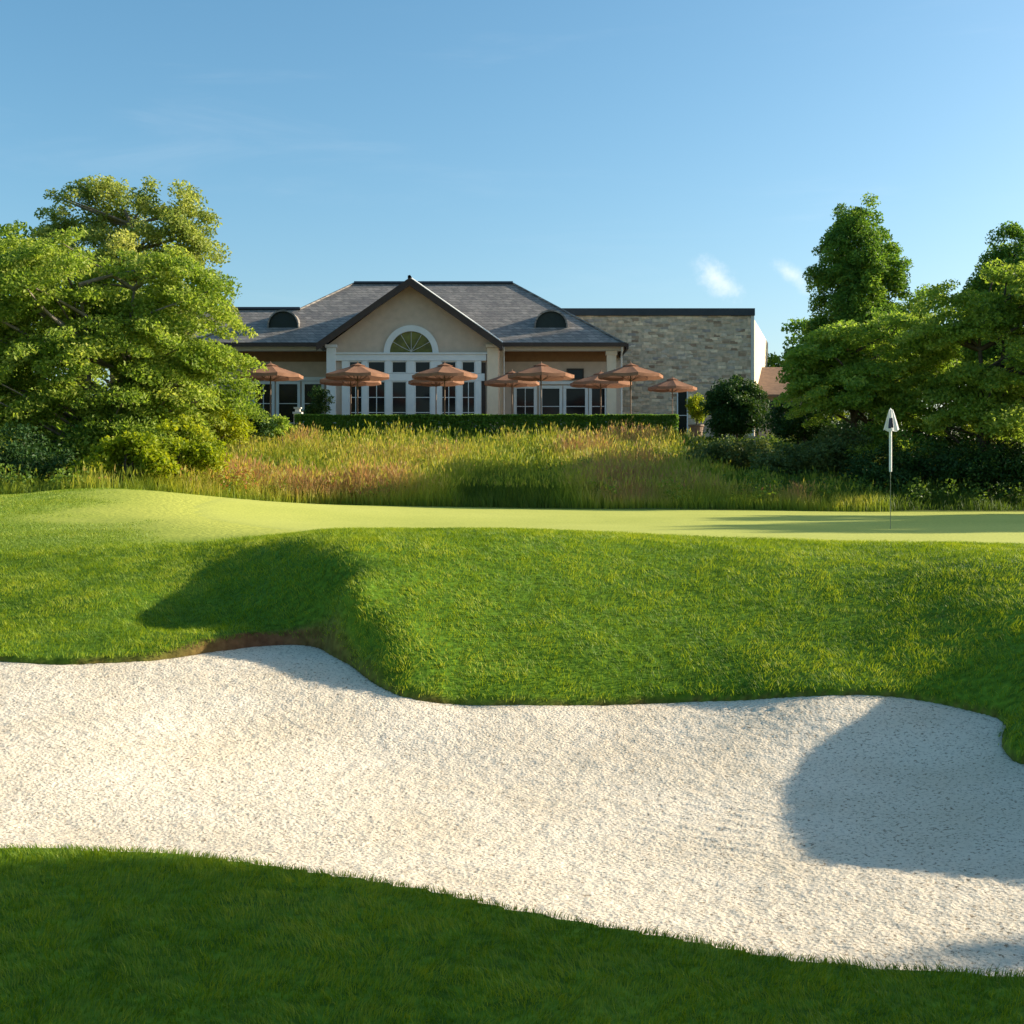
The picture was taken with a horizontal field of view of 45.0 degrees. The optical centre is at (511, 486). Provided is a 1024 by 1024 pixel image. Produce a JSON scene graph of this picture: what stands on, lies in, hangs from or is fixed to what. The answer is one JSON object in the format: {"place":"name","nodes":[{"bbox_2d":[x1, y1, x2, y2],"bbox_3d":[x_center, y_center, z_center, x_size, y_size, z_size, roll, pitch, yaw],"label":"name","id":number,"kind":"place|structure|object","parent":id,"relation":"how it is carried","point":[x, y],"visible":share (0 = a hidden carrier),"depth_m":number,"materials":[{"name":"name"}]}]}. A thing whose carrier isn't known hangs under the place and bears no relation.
{"place":"outdoors","nodes":[
{"label":"outdoors","id":0,"kind":"place"},
{"bbox_2d":[0,488,198,553],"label":"apron grass","id":1,"kind":"structure","parent":0,"point":[9,497],"depth_m":19.97,"materials":[{"name":"green plant"}]},
{"bbox_2d":[292,407,302,423],"bbox_3d":[-9.014,-2.690,52.000,0.380,1.280,0.380,0,0,0],"label":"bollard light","id":2,"kind":"object","parent":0,"point":[297,410],"visible":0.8,"depth_m":51.85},
{"bbox_2d":[4,436,790,446],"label":"terrace paving","id":3,"kind":"structure","parent":0,"point":[696,437],"depth_m":50.60,"materials":[{"name":"beige stone"}]},
{"bbox_2d":[237,361,302,415],"bbox_3d":[-10.065,-3.641,51.500,2.622,3.143,2.622,0,0,0],"label":"parasol","id":4,"kind":"object","parent":3,"relation":"on","point":[275,373],"visible":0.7,"depth_m":51.15,"materials":[{"name":"fabric"}]},
{"bbox_2d":[301,385,334,433],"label":"shrub","id":5,"kind":"object","parent":3,"relation":"on","point":[316,395],"visible":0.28,"depth_m":56.84,"materials":[{"name":"green plant"}]},
{"bbox_2d":[320,378,380,414],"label":"parasol","id":6,"kind":"object","parent":3,"relation":"on","point":[325,381],"visible":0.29,"depth_m":55.84,"materials":[{"name":"fabric"}]},
{"bbox_2d":[326,361,388,414],"bbox_3d":[-6.450,-3.647,51.600,2.627,3.154,2.627,0,0,-7],"label":"parasol","id":7,"kind":"object","parent":3,"relation":"on","point":[357,371],"visible":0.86,"depth_m":51.20,"materials":[{"name":"fabric"}]},
{"bbox_2d":[408,379,463,430],"bbox_3d":[-3.387,-3.675,55.100,2.373,3.211,2.373,0,0,-17],"label":"parasol","id":8,"kind":"object","parent":3,"relation":"on","point":[414,382],"visible":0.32,"depth_m":55.11,"materials":[{"name":"fabric"}]},
{"bbox_2d":[412,361,476,413],"bbox_3d":[-2.810,-3.641,51.500,2.622,3.143,2.622,0,0,-15],"label":"parasol","id":9,"kind":"object","parent":3,"relation":"on","point":[444,371],"visible":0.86,"depth_m":51.15,"materials":[{"name":"fabric"}]},
{"bbox_2d":[484,371,538,413],"bbox_3d":[0.000,-3.657,55.200,2.378,3.174,2.378,0,0,-34],"label":"parasol","id":10,"kind":"object","parent":3,"relation":"on","point":[504,380],"visible":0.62,"depth_m":55.08,"materials":[{"name":"fabric"}]},
{"bbox_2d":[508,362,573,414],"bbox_3d":[1.212,-3.647,51.600,2.627,3.154,2.627,0,0,-22],"label":"parasol","id":11,"kind":"object","parent":3,"relation":"on","point":[540,371],"visible":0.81,"depth_m":51.38,"materials":[{"name":"fabric"}]},
{"bbox_2d":[570,370,631,413],"bbox_3d":[3.972,-3.638,55.300,2.671,3.137,2.671,0,0,38],"label":"parasol","id":12,"kind":"object","parent":3,"relation":"on","point":[594,382],"visible":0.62,"depth_m":55.16,"materials":[{"name":"fabric"}]},
{"bbox_2d":[598,361,662,413],"bbox_3d":[4.944,-3.641,51.500,2.622,3.143,2.622,0,0,-30],"label":"parasol","id":13,"kind":"object","parent":3,"relation":"on","point":[630,371],"visible":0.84,"depth_m":51.14,"materials":[{"name":"fabric"}]},
{"bbox_2d":[648,376,696,413],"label":"parasol","id":14,"kind":"object","parent":3,"relation":"on","point":[672,385],"visible":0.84,"depth_m":55.02,"materials":[{"name":"fabric"}]},
{"bbox_2d":[685,393,708,435],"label":"potted shrub","id":15,"kind":"object","parent":3,"relation":"on","point":[694,412],"visible":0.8,"depth_m":51.30,"materials":[{"name":"green plant"}]},
{"bbox_2d":[0,645,1023,976],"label":"bunker sand","id":16,"kind":"structure","parent":0,"point":[864,829],"depth_m":8.42,"materials":[{"name":"white sand"}]},
{"bbox_2d":[0,441,1023,1023],"bbox_3d":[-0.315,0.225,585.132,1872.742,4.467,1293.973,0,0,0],"label":"ground","id":17,"kind":"structure","parent":0,"point":[172,517],"depth_m":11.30,"materials":[{"name":"green plant"}]},
{"bbox_2d":[0,421,81,484],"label":"shrub","id":18,"kind":"object","parent":17,"relation":"on","point":[23,454],"visible":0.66,"depth_m":31.67,"materials":[{"name":"green plant"}]},
{"bbox_2d":[0,220,129,453],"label":"broadleaf tree","id":19,"kind":"object","parent":17,"relation":"on","point":[58,425],"visible":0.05,"depth_m":46.13,"materials":[{"name":"green plant"}]},
{"bbox_2d":[17,413,128,470],"bbox_3d":[-12.238,-0.803,34.938,4.898,2.996,3.444,0,0,0],"label":"shrub","id":20,"kind":"object","parent":17,"relation":"on","point":[69,431],"visible":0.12,"depth_m":34.62,"materials":[{"name":"green plant"}]},
{"bbox_2d":[66,430,180,481],"bbox_3d":[-9.886,-0.449,31.528,2.800,2.015,1.746,0,0,-14],"label":"shrub","id":21,"kind":"object","parent":17,"relation":"on","point":[127,444],"visible":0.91,"depth_m":31.31,"materials":[{"name":"green plant"}]},
{"bbox_2d":[0,222,270,480],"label":"broadleaf tree","id":22,"kind":"object","parent":17,"relation":"on","point":[147,366],"visible":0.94,"depth_m":34.77,"materials":[{"name":"green plant"}]},
{"bbox_2d":[28,173,242,403],"bbox_3d":[-15.194,-6.981,49.759,8.890,11.553,6.853,0,0,0],"label":"tall tree","id":23,"kind":"object","parent":17,"relation":"on","point":[188,234],"visible":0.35,"depth_m":49.48,"materials":[{"name":"green plant"}]},
{"bbox_2d":[110,414,232,477],"bbox_3d":[-9.183,-0.648,32.894,3.186,2.609,2.291,0,0,-33],"label":"shrub","id":24,"kind":"object","parent":17,"relation":"on","point":[209,452],"visible":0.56,"depth_m":32.80,"materials":[{"name":"green plant"}]},
{"bbox_2d":[169,394,256,445],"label":"shrub","id":25,"kind":"object","parent":17,"relation":"on","point":[235,429],"visible":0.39,"depth_m":37.62,"materials":[{"name":"green plant"}]},
{"bbox_2d":[234,400,279,448],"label":"shrub","id":26,"kind":"object","parent":17,"relation":"on","point":[260,428],"visible":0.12,"depth_m":43.88,"materials":[{"name":"green plant"}]},
{"bbox_2d":[257,414,296,454],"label":"shrub","id":27,"kind":"object","parent":17,"relation":"on","point":[283,422],"visible":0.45,"depth_m":45.63,"materials":[{"name":"green plant"}]},
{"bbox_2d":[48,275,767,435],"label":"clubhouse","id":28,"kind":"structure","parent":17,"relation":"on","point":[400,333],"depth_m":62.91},
{"bbox_2d":[252,381,274,418],"bbox_3d":[-12.649,-3.723,62.893,1.130,3.246,0.086,0,0,0],"label":"window","id":29,"kind":"structure","parent":28,"relation":"in","point":[265,400],"depth_m":62.90,"materials":[{"name":"glass"}]},
{"bbox_2d":[276,381,299,431],"bbox_3d":[-11.388,-3.723,62.893,1.217,3.246,0.086,0,0,0],"label":"window","id":30,"kind":"structure","parent":28,"relation":"in","point":[287,392],"depth_m":62.90,"materials":[{"name":"glass"}]},
{"bbox_2d":[302,381,323,421],"bbox_3d":[-10.128,-3.723,62.893,1.130,3.246,0.086,0,0,0],"label":"window","id":31,"kind":"structure","parent":28,"relation":"in","point":[307,386],"depth_m":62.90,"materials":[{"name":"glass"}]},
{"bbox_2d":[349,386,361,428],"bbox_3d":[-7.545,-3.565,59.653,0.652,3.029,0.086,0,0,0],"label":"glazed door","id":32,"kind":"structure","parent":28,"relation":"in","point":[353,389],"depth_m":59.67,"materials":[{"name":"white paint"}]},
{"bbox_2d":[349,361,361,366],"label":"transom window","id":33,"kind":"structure","parent":28,"relation":"in","point":[350,362],"depth_m":59.67,"materials":[{"name":"white paint"}]},
{"bbox_2d":[368,381,384,432],"bbox_3d":[-6.535,-3.565,59.653,0.858,3.029,0.086,0,0,0],"label":"glazed door","id":34,"kind":"structure","parent":28,"relation":"in","point":[376,394],"depth_m":59.67,"materials":[{"name":"white paint"}]},
{"bbox_2d":[368,361,384,372],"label":"transom window","id":35,"kind":"structure","parent":28,"relation":"in","point":[376,365],"depth_m":59.67,"materials":[{"name":"black glass"}]},
{"bbox_2d":[392,381,406,427],"bbox_3d":[-5.442,-3.565,59.653,0.734,3.029,0.086,0,0,0],"label":"glazed door","id":36,"kind":"structure","parent":28,"relation":"in","point":[399,388],"depth_m":59.67,"materials":[{"name":"white paint"}]},
{"bbox_2d":[392,361,406,372],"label":"transom window","id":37,"kind":"structure","parent":28,"relation":"in","point":[397,366],"depth_m":59.67,"materials":[{"name":"black glass"}]},
{"bbox_2d":[384,325,438,351],"bbox_3d":[-4.865,-7.116,59.638,2.639,1.319,0.116,0,0,0],"label":"arched window","id":38,"kind":"structure","parent":28,"relation":"in","point":[409,338],"depth_m":59.67,"materials":[{"name":"glass"}]},
{"bbox_2d":[415,386,430,431],"bbox_3d":[-4.308,-3.565,59.653,0.775,3.029,0.086,0,0,0],"label":"glazed door","id":39,"kind":"structure","parent":28,"relation":"in","point":[422,393],"depth_m":59.67,"materials":[{"name":"white paint"}]},
{"bbox_2d":[415,361,430,372],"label":"transom window","id":40,"kind":"structure","parent":28,"relation":"in","point":[420,366],"depth_m":59.67,"materials":[{"name":"black glass"}]},
{"bbox_2d":[441,386,455,427],"bbox_3d":[-3.051,-3.565,59.653,0.734,3.029,0.086,0,0,0],"label":"glazed door","id":41,"kind":"structure","parent":28,"relation":"in","point":[450,392],"depth_m":59.67,"materials":[{"name":"white paint"}]},
{"bbox_2d":[441,361,455,367],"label":"transom window","id":42,"kind":"structure","parent":28,"relation":"in","point":[453,363],"depth_m":59.67,"materials":[{"name":"black glass"}]},
{"bbox_2d":[462,381,474,430],"bbox_3d":[-2.103,-3.565,59.653,0.652,3.029,0.086,0,0,0],"label":"glazed door","id":43,"kind":"structure","parent":28,"relation":"in","point":[468,388],"depth_m":59.67,"materials":[{"name":"white paint"}]},
{"bbox_2d":[462,361,474,372],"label":"transom window","id":44,"kind":"structure","parent":28,"relation":"in","point":[469,366],"depth_m":59.67,"materials":[{"name":"black glass"}]},
{"bbox_2d":[514,386,536,427],"bbox_3d":[0.674,-3.615,62.893,1.174,3.029,0.086,0,0,0],"label":"window","id":45,"kind":"structure","parent":28,"relation":"in","point":[525,398],"depth_m":62.90,"materials":[{"name":"glass"}]},
{"bbox_2d":[539,386,561,433],"bbox_3d":[1.978,-3.615,62.893,1.174,3.029,0.086,0,0,0],"label":"window","id":46,"kind":"structure","parent":28,"relation":"in","point":[551,395],"depth_m":62.90,"materials":[{"name":"white paint"}]},
{"bbox_2d":[563,386,587,434],"bbox_3d":[3.238,-3.615,62.893,1.261,3.029,0.086,0,0,0],"label":"window","id":47,"kind":"structure","parent":28,"relation":"in","point":[575,400],"depth_m":62.90,"materials":[{"name":"white paint"}]},
{"bbox_2d":[567,368,583,379],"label":"window","id":48,"kind":"structure","parent":28,"relation":"in","point":[578,373],"depth_m":62.90,"materials":[{"name":"black glass"}]},
{"bbox_2d":[589,388,605,427],"bbox_3d":[4.390,-3.615,62.893,0.956,3.029,0.086,0,0,0],"label":"window","id":49,"kind":"structure","parent":28,"relation":"in","point":[594,394],"depth_m":62.90,"materials":[{"name":"white paint"}]},
{"bbox_2d":[677,391,687,435],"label":"window","id":50,"kind":"structure","parent":28,"relation":"in","point":[681,396],"depth_m":64.96,"materials":[{"name":"black glass"}]},
{"bbox_2d":[294,413,678,444],"bbox_3d":[-1.024,-2.061,49.799,15.486,1.766,0.958,0,0,0],"label":"hedge","id":51,"kind":"object","parent":17,"relation":"on","point":[483,421],"visible":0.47,"depth_m":49.41,"materials":[{"name":"green plant"}]},
{"bbox_2d":[0,526,1023,756],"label":"rough grass","id":52,"kind":"structure","parent":17,"relation":"on","point":[977,547],"depth_m":12.97,"materials":[{"name":"green plant"}]},
{"bbox_2d":[0,415,1023,511],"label":"meadow grass","id":53,"kind":"structure","parent":17,"relation":"on","point":[320,457],"depth_m":36.03,"materials":[{"name":"green plant"}]},
{"bbox_2d":[193,498,1023,543],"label":"putting green","id":54,"kind":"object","parent":17,"relation":"on","point":[993,527],"visible":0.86,"depth_m":24.70,"materials":[{"name":"green plant"}]},
{"bbox_2d":[884,408,898,528],"bbox_3d":[6.646,-0.292,21.670,0.300,2.170,0.107,0,0,0],"label":"flagstick","id":55,"kind":"object","parent":54,"relation":"on","point":[891,425],"visible":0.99,"depth_m":21.68,"materials":[{"name":"metal"}]},
{"bbox_2d":[686,436,781,471],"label":"shrub","id":56,"kind":"object","parent":17,"relation":"on","point":[736,453],"visible":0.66,"depth_m":41.37,"materials":[{"name":"green plant"}]},
{"bbox_2d":[699,374,772,441],"bbox_3d":[8.654,-2.628,47.497,2.539,3.428,2.648,0,0,34],"label":"shrub","id":57,"kind":"object","parent":17,"relation":"on","point":[732,406],"visible":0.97,"depth_m":46.99,"materials":[{"name":"green plant"}]},
{"bbox_2d":[757,367,804,435],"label":"annex","id":58,"kind":"object","parent":17,"relation":"on","point":[769,384],"visible":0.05,"depth_m":67.23,"materials":[{"name":"paint"}]},
{"bbox_2d":[742,441,839,481],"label":"shrub","id":59,"kind":"object","parent":17,"relation":"on","point":[777,459],"visible":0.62,"depth_m":39.53,"materials":[{"name":"green plant"}]},
{"bbox_2d":[756,395,839,444],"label":"shrub","id":60,"kind":"object","parent":17,"relation":"on","point":[784,428],"visible":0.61,"depth_m":43.62,"materials":[{"name":"green plant"}]},
{"bbox_2d":[767,317,828,395],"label":"broadleaf tree","id":61,"kind":"object","parent":17,"relation":"on","point":[774,359],"visible":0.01,"depth_m":73.81,"materials":[{"name":"green plant"}]},
{"bbox_2d":[785,421,885,475],"bbox_3d":[10.501,-0.879,40.064,3.380,2.496,2.950,0,0,0],"label":"shrub","id":62,"kind":"object","parent":17,"relation":"on","point":[835,449],"visible":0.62,"depth_m":39.48,"materials":[{"name":"green plant"}]},
{"bbox_2d":[794,411,882,443],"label":"shrub","id":63,"kind":"object","parent":17,"relation":"on","point":[860,423],"visible":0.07,"depth_m":45.15,"materials":[{"name":"green plant"}]},
{"bbox_2d":[802,191,914,428],"bbox_3d":[17.940,-8.461,64.034,5.930,13.522,5.726,0,0,0],"label":"pyramidal tree","id":64,"kind":"object","parent":17,"relation":"on","point":[859,273],"visible":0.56,"depth_m":62.67,"materials":[{"name":"green plant"}]},
{"bbox_2d":[771,305,977,485],"bbox_3d":[11.812,-2.962,40.587,6.403,6.349,5.496,0,0,0],"label":"broadleaf tree","id":65,"kind":"object","parent":17,"relation":"on","point":[848,357],"visible":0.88,"depth_m":39.90,"materials":[{"name":"green plant"}]},
{"bbox_2d":[838,436,976,490],"bbox_3d":[12.266,-0.481,38.574,4.512,2.167,3.146,0,0,0],"label":"shrub","id":66,"kind":"object","parent":17,"relation":"on","point":[903,461],"visible":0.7,"depth_m":37.84,"materials":[{"name":"green plant"}]},
{"bbox_2d":[893,283,962,390],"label":"broadleaf tree","id":67,"kind":"object","parent":17,"relation":"on","point":[911,303],"visible":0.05,"depth_m":77.21,"materials":[{"name":"green plant"}]},
{"bbox_2d":[884,407,1012,455],"bbox_3d":[15.336,-1.739,42.924,5.150,3.103,3.902,0,0,0],"label":"shrub","id":68,"kind":"object","parent":17,"relation":"on","point":[960,435],"visible":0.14,"depth_m":42.29,"materials":[{"name":"green plant"}]},
{"bbox_2d":[876,258,1023,478],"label":"broadleaf tree","id":69,"kind":"object","parent":17,"relation":"on","point":[994,410],"visible":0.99,"depth_m":38.05,"materials":[{"name":"green plant"}]},
{"bbox_2d":[911,437,1023,493],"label":"shrub","id":70,"kind":"object","parent":17,"relation":"on","point":[970,464],"visible":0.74,"depth_m":37.30,"materials":[{"name":"green plant"}]},
{"bbox_2d":[932,426,1023,459],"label":"shrub","id":71,"kind":"object","parent":17,"relation":"on","point":[972,440],"visible":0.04,"depth_m":42.70,"materials":[{"name":"green plant"}]},
{"bbox_2d":[955,220,1023,387],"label":"pyramidal tree","id":72,"kind":"object","parent":17,"relation":"on","point":[1003,252],"visible":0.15,"depth_m":65.39,"materials":[{"name":"green plant"}]},
{"bbox_2d":[976,439,1023,493],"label":"shrub","id":73,"kind":"object","parent":17,"relation":"on","point":[1005,461],"visible":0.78,"depth_m":36.93,"materials":[{"name":"green plant"}]},
{"bbox_2d":[0,0,1023,438],"label":"sky","id":74,"kind":"structure","parent":0,"point":[572,153],"materials":[{"name":"blue"}]}
]}

